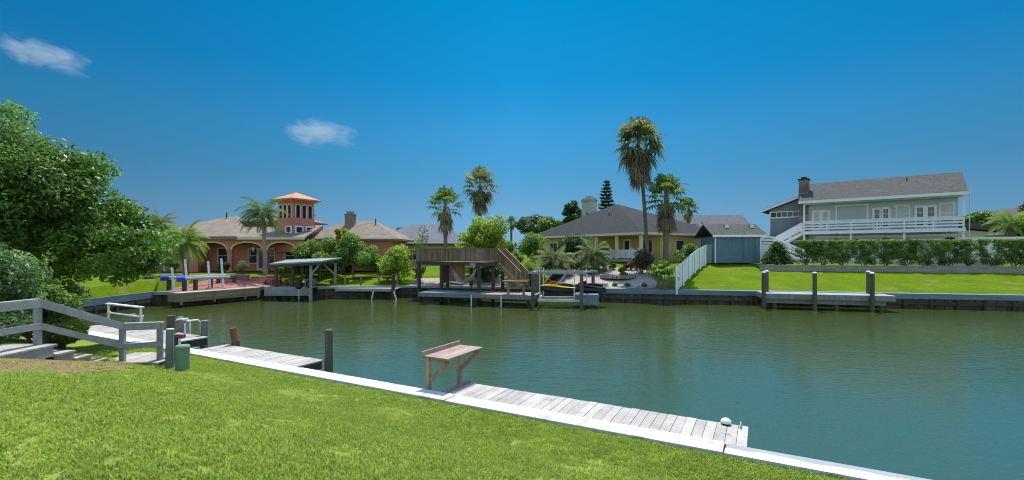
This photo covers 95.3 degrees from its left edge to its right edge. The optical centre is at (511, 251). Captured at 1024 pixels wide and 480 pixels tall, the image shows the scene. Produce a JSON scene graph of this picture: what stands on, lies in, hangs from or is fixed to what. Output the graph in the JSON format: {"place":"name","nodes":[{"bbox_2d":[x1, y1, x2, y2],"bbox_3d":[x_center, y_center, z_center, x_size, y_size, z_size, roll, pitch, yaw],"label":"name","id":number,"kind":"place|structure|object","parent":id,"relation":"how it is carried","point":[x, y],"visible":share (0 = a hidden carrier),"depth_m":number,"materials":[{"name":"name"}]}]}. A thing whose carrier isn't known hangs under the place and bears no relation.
{"place":"outdoors","nodes":[
{"label":"outdoors","id":0,"kind":"place"},
{"bbox_2d":[0,334,853,479],"bbox_3d":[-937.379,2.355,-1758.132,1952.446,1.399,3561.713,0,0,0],"label":"lawn","id":1,"kind":"structure","parent":0,"point":[23,340],"depth_m":6.44,"materials":[{"name":"plant"}]},
{"bbox_2d":[0,242,53,343],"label":"oleander","id":2,"kind":"object","parent":1,"relation":"on","point":[15,270],"visible":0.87,"depth_m":10.94,"materials":[{"name":"green plant"}]},
{"bbox_2d":[3,277,83,343],"bbox_3d":[-12.265,1.631,12.029,1.601,2.175,1.792,0,0,38],"label":"hibiscus","id":3,"kind":"object","parent":1,"relation":"on","point":[56,294],"visible":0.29,"depth_m":11.94,"materials":[{"name":"green plant"}]},
{"bbox_2d":[0,357,131,372],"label":"soil patch","id":4,"kind":"object","parent":1,"relation":"on","point":[59,366],"visible":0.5,"depth_m":9.43,"materials":[{"name":"soil"}]},
{"bbox_2d":[0,359,142,376],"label":"dry grass","id":5,"kind":"structure","parent":4,"relation":"on","point":[36,368],"depth_m":9.30,"materials":[{"name":"plant"}]},
{"bbox_2d":[41,283,93,320],"bbox_3d":[-15.719,1.976,15.612,2.435,2.117,2.183,0,0,-20],"label":"garden shrub","id":6,"kind":"object","parent":1,"relation":"on","point":[79,292],"visible":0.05,"depth_m":15.92,"materials":[{"name":"green plant"}]},
{"bbox_2d":[46,320,92,349],"bbox_3d":[-12.752,2.274,13.239,1.492,1.213,1.091,0,0,0],"label":"garden shrub","id":7,"kind":"object","parent":1,"relation":"on","point":[61,341],"visible":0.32,"depth_m":13.09,"materials":[{"name":"green plant"}]},
{"bbox_2d":[0,299,164,365],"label":"boardwalk","id":8,"kind":"structure","parent":1,"relation":"on","point":[37,349],"depth_m":10.91,"materials":[{"name":"grey wood"}]},
{"bbox_2d":[0,99,179,290],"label":"broadleaf tree","id":9,"kind":"object","parent":1,"relation":"on","point":[53,203],"visible":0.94,"depth_m":14.03,"materials":[{"name":"green plant"}]},
{"bbox_2d":[165,328,173,368],"bbox_3d":[-8.872,2.650,12.100,0.193,1.300,0.193,0,0,45],"label":"piling","id":10,"kind":"object","parent":1,"relation":"on","point":[169,353],"visible":0.87,"depth_m":12.02,"materials":[{"name":"wood"}]},
{"bbox_2d":[174,333,185,362],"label":"mooring beam","id":11,"kind":"structure","parent":1,"relation":"on","point":[177,337],"depth_m":12.56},
{"bbox_2d":[175,344,190,370],"bbox_3d":[-8.397,2.697,11.900,0.336,0.645,0.336,0,0,0],"label":"utility pedestal","id":12,"kind":"object","parent":1,"relation":"on","point":[182,357],"visible":0.98,"depth_m":11.78,"materials":[{"name":"green plastic"}]},
{"bbox_2d":[421,340,482,389],"bbox_3d":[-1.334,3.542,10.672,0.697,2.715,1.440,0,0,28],"label":"cleaning table","id":13,"kind":"object","parent":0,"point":[445,354],"visible":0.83,"depth_m":10.54,"materials":[{"name":"wood"}]},
{"bbox_2d":[410,276,529,285],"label":"gravel path","id":14,"kind":"structure","parent":0,"point":[430,281],"depth_m":41.52,"materials":[{"name":"gravel"}]},
{"bbox_2d":[449,265,464,281],"bbox_3d":[-4.898,1.875,41.462,1.920,1.650,0.030,0,0,36],"label":"board screen","id":15,"kind":"object","parent":14,"relation":"on","point":[459,271],"visible":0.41,"depth_m":41.47,"materials":[{"name":"wood"}]},
{"bbox_2d":[0,0,1023,251],"label":"sky","id":16,"kind":"structure","parent":0,"point":[367,108],"materials":[{"name":"blue"}]},
{"bbox_2d":[38,252,1023,298],"bbox_3d":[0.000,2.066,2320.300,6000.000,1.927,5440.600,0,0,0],"label":"lawn","id":17,"kind":"structure","parent":0,"point":[728,276],"depth_m":37.21,"materials":[{"name":"plant"}]},
{"bbox_2d":[145,204,182,272],"bbox_3d":[-34.618,-1.197,46.032,3.415,6.902,3.471,0,0,0],"label":"queen palm","id":18,"kind":"object","parent":17,"relation":"on","point":[163,220],"visible":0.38,"depth_m":45.92,"materials":[{"name":"green plant"}]},
{"bbox_2d":[161,257,181,273],"bbox_3d":[-32.152,1.321,43.969,1.766,1.712,1.589,0,0,0],"label":"garden shrub","id":19,"kind":"object","parent":17,"relation":"on","point":[168,263],"visible":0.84,"depth_m":43.76,"materials":[{"name":"green plant"}]},
{"bbox_2d":[160,219,210,275],"bbox_3d":[-28.307,-0.303,40.061,3.989,5.152,4.165,0,0,36],"label":"queen palm","id":20,"kind":"object","parent":17,"relation":"on","point":[191,242],"visible":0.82,"depth_m":39.79,"materials":[{"name":"green plant"}]},
{"bbox_2d":[160,274,282,284],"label":"terrace wall","id":21,"kind":"structure","parent":17,"relation":"on","point":[265,279],"depth_m":40.65,"materials":[{"name":"red brick"}]},
{"bbox_2d":[165,279,294,290],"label":"brick terrace","id":22,"kind":"structure","parent":17,"relation":"on","point":[228,283],"depth_m":38.52,"materials":[{"name":"brick"}]},
{"bbox_2d":[234,197,288,275],"bbox_3d":[-23.076,-1.299,43.061,4.187,7.813,3.813,0,0,-10],"label":"queen palm","id":23,"kind":"object","parent":17,"relation":"on","point":[250,213],"visible":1,"depth_m":42.85,"materials":[{"name":"green plant"}]},
{"bbox_2d":[145,193,414,271],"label":"pink house","id":24,"kind":"structure","parent":17,"relation":"on","point":[227,241],"depth_m":49.34,"materials":[{"name":"paint"}]},
{"bbox_2d":[217,248,226,263],"bbox_3d":[-30.492,0.450,49.360,1.280,1.680,0.090,0,0,0],"label":"window","id":25,"kind":"structure","parent":24,"relation":"in","point":[221,252],"depth_m":49.37,"materials":[{"name":"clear glass"}]},
{"bbox_2d":[248,248,257,263],"bbox_3d":[-27.392,0.450,49.360,1.080,1.680,0.090,0,0,0],"label":"window","id":26,"kind":"structure","parent":24,"relation":"in","point":[252,255],"depth_m":49.37,"materials":[{"name":"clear glass"}]},
{"bbox_2d":[257,248,262,269],"bbox_3d":[-26.492,0.815,49.355,0.990,2.370,0.100,0,0,0],"label":"door","id":27,"kind":"structure","parent":24,"relation":"in","point":[260,253],"depth_m":49.37,"materials":[{"name":"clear glass"}]},
{"bbox_2d":[294,265,317,277],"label":"garden shrub","id":28,"kind":"object","parent":17,"relation":"on","point":[305,271],"visible":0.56,"depth_m":44.73,"materials":[{"name":"green plant"}]},
{"bbox_2d":[290,236,346,276],"bbox_3d":[-18.653,0.548,45.442,5.016,4.133,4.709,0,0,0],"label":"broadleaf tree","id":29,"kind":"object","parent":17,"relation":"on","point":[305,250],"visible":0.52,"depth_m":45.12,"materials":[{"name":"green plant"}]},
{"bbox_2d":[329,262,354,273],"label":"garden shrub","id":30,"kind":"object","parent":17,"relation":"on","point":[347,269],"visible":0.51,"depth_m":47.08,"materials":[{"name":"green plant"}]},
{"bbox_2d":[334,228,352,274],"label":"broadleaf tree","id":31,"kind":"object","parent":17,"relation":"on","point":[338,232],"visible":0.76,"depth_m":46.83,"materials":[{"name":"green plant"}]},
{"bbox_2d":[330,232,378,278],"bbox_3d":[-14.915,0.452,44.474,4.105,4.568,4.226,0,0,0],"label":"broadleaf tree","id":32,"kind":"object","parent":17,"relation":"on","point":[348,247],"visible":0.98,"depth_m":43.53,"materials":[{"name":"green plant"}]},
{"bbox_2d":[366,254,391,274],"bbox_3d":[-13.163,1.318,46.417,2.924,2.263,2.067,0,0,0],"label":"garden shrub","id":33,"kind":"object","parent":17,"relation":"on","point":[371,266],"visible":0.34,"depth_m":46.12,"materials":[{"name":"green plant"}]},
{"bbox_2d":[379,268,395,280],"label":"garden shrub","id":34,"kind":"object","parent":17,"relation":"on","point":[388,273],"visible":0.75,"depth_m":42.86,"materials":[{"name":"green plant"}]},
{"bbox_2d":[376,244,413,281],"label":"fruit tree","id":35,"kind":"object","parent":17,"relation":"on","point":[400,256],"visible":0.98,"depth_m":41.97,"materials":[{"name":"green plant"}]},
{"bbox_2d":[409,225,428,277],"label":"fruit tree","id":36,"kind":"object","parent":17,"relation":"on","point":[420,243],"visible":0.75,"depth_m":43.99,"materials":[{"name":"green plant"}]},
{"bbox_2d":[396,224,467,266],"bbox_3d":[-11.989,-0.850,63.838,13.900,5.800,10.860,0,0,-4],"label":"bungalow","id":37,"kind":"object","parent":17,"relation":"on","point":[435,240],"visible":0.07,"depth_m":60.25,"materials":[{"name":"grey paint"}]},
{"bbox_2d":[426,185,464,247],"bbox_3d":[-6.126,-1.685,42.931,3.916,8.982,4.228,0,0,0],"label":"fan palm","id":38,"kind":"object","parent":17,"relation":"on","point":[446,226],"visible":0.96,"depth_m":42.70,"materials":[{"name":"green plant"}]},
{"bbox_2d":[461,165,500,221],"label":"fan palm","id":39,"kind":"object","parent":17,"relation":"on","point":[480,198],"visible":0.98,"depth_m":51.58,"materials":[{"name":"green plant"}]},
{"bbox_2d":[455,215,509,252],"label":"broadleaf tree","id":40,"kind":"object","parent":17,"relation":"on","point":[483,233],"visible":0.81,"depth_m":43.11,"materials":[{"name":"green plant"}]},
{"bbox_2d":[474,265,500,281],"bbox_3d":[-2.410,1.847,41.450,2.588,1.952,2.084,0,0,35],"label":"garden shrub","id":41,"kind":"object","parent":17,"relation":"on","point":[485,271],"visible":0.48,"depth_m":41.09,"materials":[{"name":"green plant"}]},
{"bbox_2d":[497,252,550,288],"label":"areca palm","id":42,"kind":"object","parent":17,"relation":"on","point":[527,265],"visible":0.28,"depth_m":40.00,"materials":[{"name":"green plant"}]},
{"bbox_2d":[512,214,552,235],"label":"oak tree","id":43,"kind":"object","parent":17,"relation":"on","point":[525,224],"visible":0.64,"depth_m":82.83,"materials":[{"name":"green plant"}]},
{"bbox_2d":[518,231,548,263],"bbox_3d":[2.187,-0.157,46.539,3.032,3.698,3.135,0,0,29],"label":"garden shrub","id":44,"kind":"object","parent":17,"relation":"on","point":[532,243],"visible":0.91,"depth_m":45.98,"materials":[{"name":"green plant"}]},
{"bbox_2d":[537,216,562,231],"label":"oak tree","id":45,"kind":"object","parent":17,"relation":"on","point":[547,224],"visible":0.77,"depth_m":79.39,"materials":[{"name":"green plant"}]},
{"bbox_2d":[534,242,576,280],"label":"date palm","id":46,"kind":"object","parent":17,"relation":"on","point":[557,260],"visible":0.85,"depth_m":41.99,"materials":[{"name":"green plant"}]},
{"bbox_2d":[561,200,581,223],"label":"oak tree","id":47,"kind":"object","parent":17,"relation":"on","point":[572,210],"visible":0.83,"depth_m":87.55,"materials":[{"name":"green plant"}]},
{"bbox_2d":[556,232,593,259],"bbox_3d":[6.580,-0.398,48.486,3.907,3.409,2.425,0,0,24],"label":"garden shrub","id":48,"kind":"object","parent":17,"relation":"on","point":[570,245],"visible":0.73,"depth_m":48.10,"materials":[{"name":"green plant"}]},
{"bbox_2d":[598,179,614,209],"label":"norfolk pine","id":49,"kind":"object","parent":17,"relation":"on","point":[607,198],"visible":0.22,"depth_m":71.75,"materials":[{"name":"green plant"}]},
{"bbox_2d":[557,267,656,287],"bbox_3d":[8.367,2.204,41.372,8.380,1.464,7.361,0,0,12],"label":"gravel bed","id":50,"kind":"object","parent":17,"relation":"on","point":[640,278],"visible":0.47,"depth_m":40.17,"materials":[{"name":"gravel"}]},
{"bbox_2d":[573,237,613,273],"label":"date palm","id":51,"kind":"object","parent":50,"relation":"on","point":[593,256],"visible":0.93,"depth_m":42.91,"materials":[{"name":"green plant"}]},
{"bbox_2d":[600,274,635,278],"bbox_3d":[9.197,2.189,40.600,3.100,0.370,2.411,0,0,0],"label":"planter","id":52,"kind":"object","parent":50,"relation":"on","point":[613,276],"visible":0.94,"depth_m":39.62,"materials":[{"name":"concrete"}]},
{"bbox_2d":[630,248,654,273],"bbox_3d":[11.543,0.878,41.372,2.122,2.479,1.912,0,0,-14],"label":"garden shrub","id":53,"kind":"object","parent":50,"relation":"on","point":[640,262],"visible":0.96,"depth_m":41.10,"materials":[{"name":"purple plant"}]},
{"bbox_2d":[536,196,700,261],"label":"yellow house","id":54,"kind":"structure","parent":17,"relation":"on","point":[618,228],"depth_m":52.37,"materials":[{"name":"paint"}]},
{"bbox_2d":[623,239,630,258],"bbox_3d":[12.861,-0.295,52.271,0.100,2.170,1.090,0,0,-31],"label":"door","id":55,"kind":"structure","parent":54,"relation":"in","point":[626,242],"depth_m":52.34,"materials":[{"name":"white paint"}]},
{"bbox_2d":[609,116,670,266],"bbox_3d":[12.146,-5.631,44.440,5.519,14.612,5.728,0,0,0],"label":"fan palm","id":56,"kind":"object","parent":17,"relation":"on","point":[636,160],"visible":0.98,"depth_m":43.80,"materials":[{"name":"green plant"}]},
{"bbox_2d":[644,258,679,291],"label":"fan palm","id":57,"kind":"object","parent":17,"relation":"on","point":[662,268],"visible":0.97,"depth_m":36.32,"materials":[{"name":"green plant"}]},
{"bbox_2d":[643,173,692,264],"bbox_3d":[13.435,-2.338,40.992,4.656,9.110,4.653,0,0,0],"label":"fan palm","id":58,"kind":"object","parent":17,"relation":"on","point":[666,211],"visible":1,"depth_m":40.70,"materials":[{"name":"green plant"}]},
{"bbox_2d":[673,243,697,262],"bbox_3d":[16.853,0.340,44.591,2.613,2.343,1.954,0,0,-7],"label":"plumeria","id":59,"kind":"object","parent":17,"relation":"on","point":[690,249],"visible":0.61,"depth_m":44.27,"materials":[{"name":"green plant"}]},
{"bbox_2d":[679,197,699,223],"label":"fan palm","id":60,"kind":"object","parent":17,"relation":"on","point":[687,218],"visible":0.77,"depth_m":57.84,"materials":[{"name":"green plant"}]},
{"bbox_2d":[675,245,707,294],"bbox_3d":[15.960,1.315,40.879,0.178,3.969,12.209,0,0,34],"label":"picket fence","id":61,"kind":"object","parent":17,"relation":"on","point":[688,266],"visible":0.96,"depth_m":39.96,"materials":[{"name":"white plastic"}]},
{"bbox_2d":[673,214,761,239],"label":"cottage","id":62,"kind":"structure","parent":17,"relation":"on","point":[699,220],"depth_m":66.34,"materials":[{"name":"grey"}]},
{"bbox_2d":[694,224,767,262],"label":"shed","id":63,"kind":"structure","parent":17,"relation":"on","point":[735,243],"depth_m":44.94,"materials":[{"name":"blue paint"}]},
{"bbox_2d":[761,244,788,262],"bbox_3d":[26.177,0.225,46.515,2.790,1.850,0.030,0,0,0],"label":"board fence","id":64,"kind":"object","parent":17,"relation":"on","point":[764,247],"visible":0.22,"depth_m":46.50,"materials":[{"name":"white plastic"}]},
{"bbox_2d":[760,241,794,264],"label":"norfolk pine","id":65,"kind":"object","parent":17,"relation":"on","point":[782,257],"visible":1,"depth_m":41.81,"materials":[{"name":"plant"}]},
{"bbox_2d":[760,172,968,258],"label":"house","id":66,"kind":"structure","parent":17,"relation":"on","point":[918,207],"depth_m":47.49,"materials":[{"name":"grey"}]},
{"bbox_2d":[770,211,798,217],"bbox_3d":[31.318,-4.250,53.649,2.930,0.730,0.090,0,0,39],"label":"transom window","id":67,"kind":"structure","parent":66,"relation":"in","point":[782,214],"depth_m":53.66,"materials":[{"name":"glass"}]},
{"bbox_2d":[812,210,820,230],"bbox_3d":[33.156,-3.310,50.846,0.820,2.320,0.100,0,0,39],"label":"door","id":68,"kind":"structure","parent":66,"relation":"in","point":[816,215],"depth_m":50.83,"materials":[{"name":"white paint"}]},
{"bbox_2d":[821,210,829,230],"bbox_3d":[33.774,-3.310,50.337,0.820,2.320,0.100,0,0,39],"label":"door","id":69,"kind":"structure","parent":66,"relation":"in","point":[825,214],"depth_m":50.33,"materials":[{"name":"white paint"}]},
{"bbox_2d":[872,207,881,229],"bbox_3d":[37.173,-3.310,47.536,0.760,2.320,0.100,0,0,39],"label":"door","id":70,"kind":"structure","parent":66,"relation":"in","point":[876,212],"depth_m":47.56,"materials":[{"name":"white paint"}]},
{"bbox_2d":[881,207,890,229],"bbox_3d":[37.710,-3.310,47.094,0.760,2.320,0.100,0,0,39],"label":"door","id":71,"kind":"structure","parent":66,"relation":"in","point":[886,211],"depth_m":47.08,"materials":[{"name":"white paint"}]},
{"bbox_2d":[896,204,909,222],"bbox_3d":[38.720,-3.700,46.269,1.080,1.880,0.090,0,0,39],"label":"window","id":72,"kind":"structure","parent":66,"relation":"in","point":[902,211],"depth_m":46.23,"materials":[{"name":"white paint"}]},
{"bbox_2d":[915,205,924,228],"bbox_3d":[39.720,-3.310,45.438,0.800,2.320,0.100,0,0,39],"label":"door","id":73,"kind":"structure","parent":66,"relation":"in","point":[919,210],"depth_m":45.43,"materials":[{"name":"white paint"}]},
{"bbox_2d":[925,205,936,228],"bbox_3d":[40.334,-3.310,44.932,0.800,2.320,0.100,0,0,39],"label":"door","id":74,"kind":"structure","parent":66,"relation":"in","point":[930,210],"depth_m":44.94,"materials":[{"name":"white paint"}]},
{"bbox_2d":[939,202,953,221],"bbox_3d":[41.185,-3.700,44.237,1.080,1.880,0.090,0,0,39],"label":"window","id":75,"kind":"structure","parent":66,"relation":"in","point":[945,209],"depth_m":44.26,"materials":[{"name":"white paint"}]},
{"bbox_2d":[753,265,1023,273],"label":"retaining wall","id":76,"kind":"structure","parent":17,"relation":"on","point":[945,269],"depth_m":38.82,"materials":[{"name":"concrete"}]},
{"bbox_2d":[792,258,1000,265],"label":"garden wall","id":77,"kind":"structure","parent":17,"relation":"on","point":[934,264],"depth_m":42.45,"materials":[{"name":"white paint"}]},
{"bbox_2d":[791,238,1023,265],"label":"hedge","id":78,"kind":"object","parent":17,"relation":"on","point":[1011,257],"visible":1,"depth_m":39.39,"materials":[{"name":"green plant"}]},
{"bbox_2d":[958,210,995,222],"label":"broadleaf tree","id":79,"kind":"object","parent":17,"relation":"on","point":[978,217],"visible":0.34,"depth_m":65.40,"materials":[{"name":"green plant"}]},
{"bbox_2d":[958,223,1001,236],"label":"tan house","id":80,"kind":"structure","parent":17,"relation":"on","point":[978,230],"depth_m":61.96,"materials":[{"name":"beige paint"}]},
{"bbox_2d":[958,237,1023,262],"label":"privacy fence","id":81,"kind":"object","parent":17,"relation":"on","point":[988,247],"depth_m":45.26,"materials":[{"name":"white plastic"}]},
{"bbox_2d":[982,210,1023,236],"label":"coconut palm","id":82,"kind":"object","parent":17,"relation":"on","point":[1005,225],"visible":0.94,"depth_m":51.84,"materials":[{"name":"green plant"}]},
{"bbox_2d":[81,297,1023,479],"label":"water","id":83,"kind":"structure","parent":0,"point":[934,394],"depth_m":17.29,"materials":[{"name":"liquid"}]},
{"bbox_2d":[88,314,208,348],"bbox_3d":[-13.980,4.030,17.536,6.792,3.140,1.715,0,0,28],"label":"dock","id":84,"kind":"object","parent":83,"relation":"in","point":[201,340],"visible":0.34,"depth_m":16.82,"materials":[{"name":"grey wood"}]},
{"bbox_2d":[105,303,144,324],"bbox_3d":[-15.761,2.595,19.015,3.063,0.840,0.160,0,0,28],"label":"dock rail","id":85,"kind":"object","parent":84,"relation":"on","point":[109,312],"visible":0.77,"depth_m":18.96,"materials":[{"name":"white paint"}]},
{"bbox_2d":[176,318,200,348],"bbox_3d":[-11.791,3.526,16.965,0.760,2.149,0.588,0,0,28],"label":"boat ladder","id":86,"kind":"object","parent":84,"relation":"attached to","point":[188,320],"visible":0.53,"depth_m":17.01,"materials":[{"name":"metal"}]},
{"bbox_2d":[167,315,175,332],"bbox_3d":[-9.493,3.490,13.000,0.240,3.420,0.240,0,0,0],"label":"piling","id":87,"kind":"object","parent":83,"relation":"in","point":[171,321],"visible":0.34,"depth_m":12.94,"materials":[{"name":"wood"}]},
{"bbox_2d":[160,258,236,290],"bbox_3d":[-24.135,2.377,36.814,2.383,3.646,5.574,0,0,31],"label":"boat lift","id":88,"kind":"object","parent":83,"relation":"in","point":[194,278],"visible":0.69,"depth_m":35.57,"materials":[{"name":"white metal"}]},
{"bbox_2d":[168,287,259,306],"bbox_3d":[-22.843,4.280,36.177,1.470,2.640,6.165,0,0,28],"label":"dock","id":89,"kind":"object","parent":83,"relation":"in","point":[182,297],"visible":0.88,"depth_m":35.25,"materials":[{"name":"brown wood"}]},
{"bbox_2d":[198,328,332,372],"bbox_3d":[-7.329,3.885,13.683,4.756,3.431,1.207,0,0,28],"label":"dock","id":90,"kind":"object","parent":83,"relation":"in","point":[234,349],"visible":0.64,"depth_m":13.26,"materials":[{"name":"grey wood"}]},
{"bbox_2d":[264,286,316,298],"bbox_3d":[-18.480,4.280,39.170,3.999,2.640,1.260,0,0,0],"label":"dock","id":91,"kind":"object","parent":83,"relation":"in","point":[281,291],"visible":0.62,"depth_m":38.58,"materials":[{"name":"grey wood"}]},
{"bbox_2d":[270,257,341,299],"bbox_3d":[-18.261,2.419,40.750,6.510,3.763,4.240,0,0,12],"label":"boat canopy","id":92,"kind":"object","parent":83,"relation":"in","point":[301,263],"visible":0.84,"depth_m":38.97,"materials":[{"name":"grey metal"}]},
{"bbox_2d":[295,279,321,298],"bbox_3d":[-17.622,3.144,41.038,2.000,1.612,5.320,0,0,-10],"label":"motorboat","id":93,"kind":"object","parent":83,"relation":"on","point":[298,284],"visible":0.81,"depth_m":38.55,"materials":[{"name":"black plastic"}]},
{"bbox_2d":[335,274,400,299],"bbox_3d":[-12.132,3.200,39.828,5.459,2.600,1.738,0,0,5],"label":"dock","id":94,"kind":"object","parent":83,"relation":"in","point":[392,289],"visible":0.71,"depth_m":39.13,"materials":[{"name":"grey wood"}]},
{"bbox_2d":[416,248,528,303],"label":"raised deck","id":95,"kind":"structure","parent":83,"relation":"in","point":[445,258],"depth_m":36.88,"materials":[{"name":"brown wood"}]},
{"bbox_2d":[450,266,476,282],"bbox_3d":[-3.825,1.755,37.155,3.240,1.450,0.900,0,0,36],"label":"hammock","id":96,"kind":"object","parent":95,"relation":"hanging from","point":[460,280],"visible":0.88,"depth_m":37.16,"materials":[{"name":"fabric"}]},
{"bbox_2d":[418,290,541,307],"bbox_3d":[-2.440,4.355,35.462,9.096,2.490,2.774,0,0,17],"label":"dock","id":97,"kind":"object","parent":83,"relation":"in","point":[474,295],"visible":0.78,"depth_m":34.66,"materials":[{"name":"wood"}]},
{"bbox_2d":[501,279,529,294],"bbox_3d":[0.253,2.570,33.900,1.900,1.100,0.800,0,0,17],"label":"cleaning table","id":98,"kind":"object","parent":97,"relation":"on","point":[508,281],"visible":1,"depth_m":33.98,"materials":[{"name":"brown wood"}]},
{"bbox_2d":[528,268,598,308],"bbox_3d":[3.796,3.125,34.033,5.036,3.750,3.240,0,0,7],"label":"boat lift","id":99,"kind":"object","parent":83,"relation":"in","point":[581,298],"visible":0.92,"depth_m":32.82,"materials":[{"name":"grey metal"}]},
{"bbox_2d":[540,280,575,292],"bbox_3d":[3.286,2.559,33.834,2.596,0.881,0.903,0,0,0],"label":"jet ski","id":100,"kind":"object","parent":99,"relation":"on","point":[553,287],"visible":0.87,"depth_m":33.54,"materials":[{"name":"yellow plastic"}]},
{"bbox_2d":[573,280,605,292],"bbox_3d":[5.510,2.559,34.024,2.596,0.881,0.903,0,0,1],"label":"jet ski","id":101,"kind":"object","parent":99,"relation":"on","point":[593,288],"visible":0.75,"depth_m":33.72,"materials":[{"name":"black plastic"}]},
{"bbox_2d":[442,380,747,450],"bbox_3d":[1.290,4.282,8.975,5.786,2.635,1.036,0,0,28],"label":"dock","id":102,"kind":"object","parent":83,"relation":"in","point":[732,434],"visible":0.6,"depth_m":8.69,"materials":[{"name":"white wood"}]},
{"bbox_2d":[757,270,895,311],"bbox_3d":[21.569,3.465,32.458,8.125,4.270,2.132,0,0,15],"label":"dock","id":103,"kind":"object","parent":83,"relation":"in","point":[870,299],"visible":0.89,"depth_m":31.90,"materials":[{"name":"wood"}]},
{"bbox_2d":[983,208,1023,222],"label":"gabled house","id":104,"kind":"structure","parent":0,"point":[1013,212],"depth_m":84.20,"materials":[{"name":"beige paint"}]},
{"label":"ground","id":105,"kind":"structure","parent":0,"visible":0},
{"bbox_2d":[76,292,154,314],"bbox_3d":[-26.575,4.275,26.200,0.650,2.650,16.400,0,0,0],"label":"bulkhead","id":106,"kind":"object","parent":105,"relation":"on","point":[96,306],"visible":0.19,"depth_m":31.29,"materials":[{"name":"concrete"}]},
{"bbox_2d":[153,291,189,305],"bbox_3d":[-25.268,4.275,34.714,2.524,2.650,0.470,0,0,-9],"label":"bulkhead","id":107,"kind":"object","parent":105,"relation":"on","point":[161,298],"visible":0.2,"depth_m":34.48,"materials":[{"name":"grey concrete"}]},
{"bbox_2d":[190,286,322,304],"bbox_3d":[-20.665,4.275,38.322,9.642,2.650,2.818,0,0,-31],"label":"bulkhead","id":108,"kind":"object","parent":105,"relation":"on","point":[318,294],"visible":0.08,"depth_m":39.16,"materials":[{"name":"grey concrete"}]},
{"bbox_2d":[323,285,572,298],"bbox_3d":[-4.445,4.275,39.434,23.176,2.650,2.318,0,0,6],"label":"bulkhead","id":109,"kind":"object","parent":105,"relation":"on","point":[403,291],"visible":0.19,"depth_m":39.90,"materials":[{"name":"grey concrete"}]},
{"bbox_2d":[87,330,930,479],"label":"seawall","id":110,"kind":"object","parent":105,"relation":"on","point":[838,470],"visible":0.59,"depth_m":8.07,"materials":[{"name":"grey concrete"}]},
{"bbox_2d":[598,288,1023,310],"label":"bulkhead","id":111,"kind":"object","parent":105,"relation":"on","point":[1012,302],"visible":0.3,"depth_m":34.37,"materials":[{"name":"concrete"}]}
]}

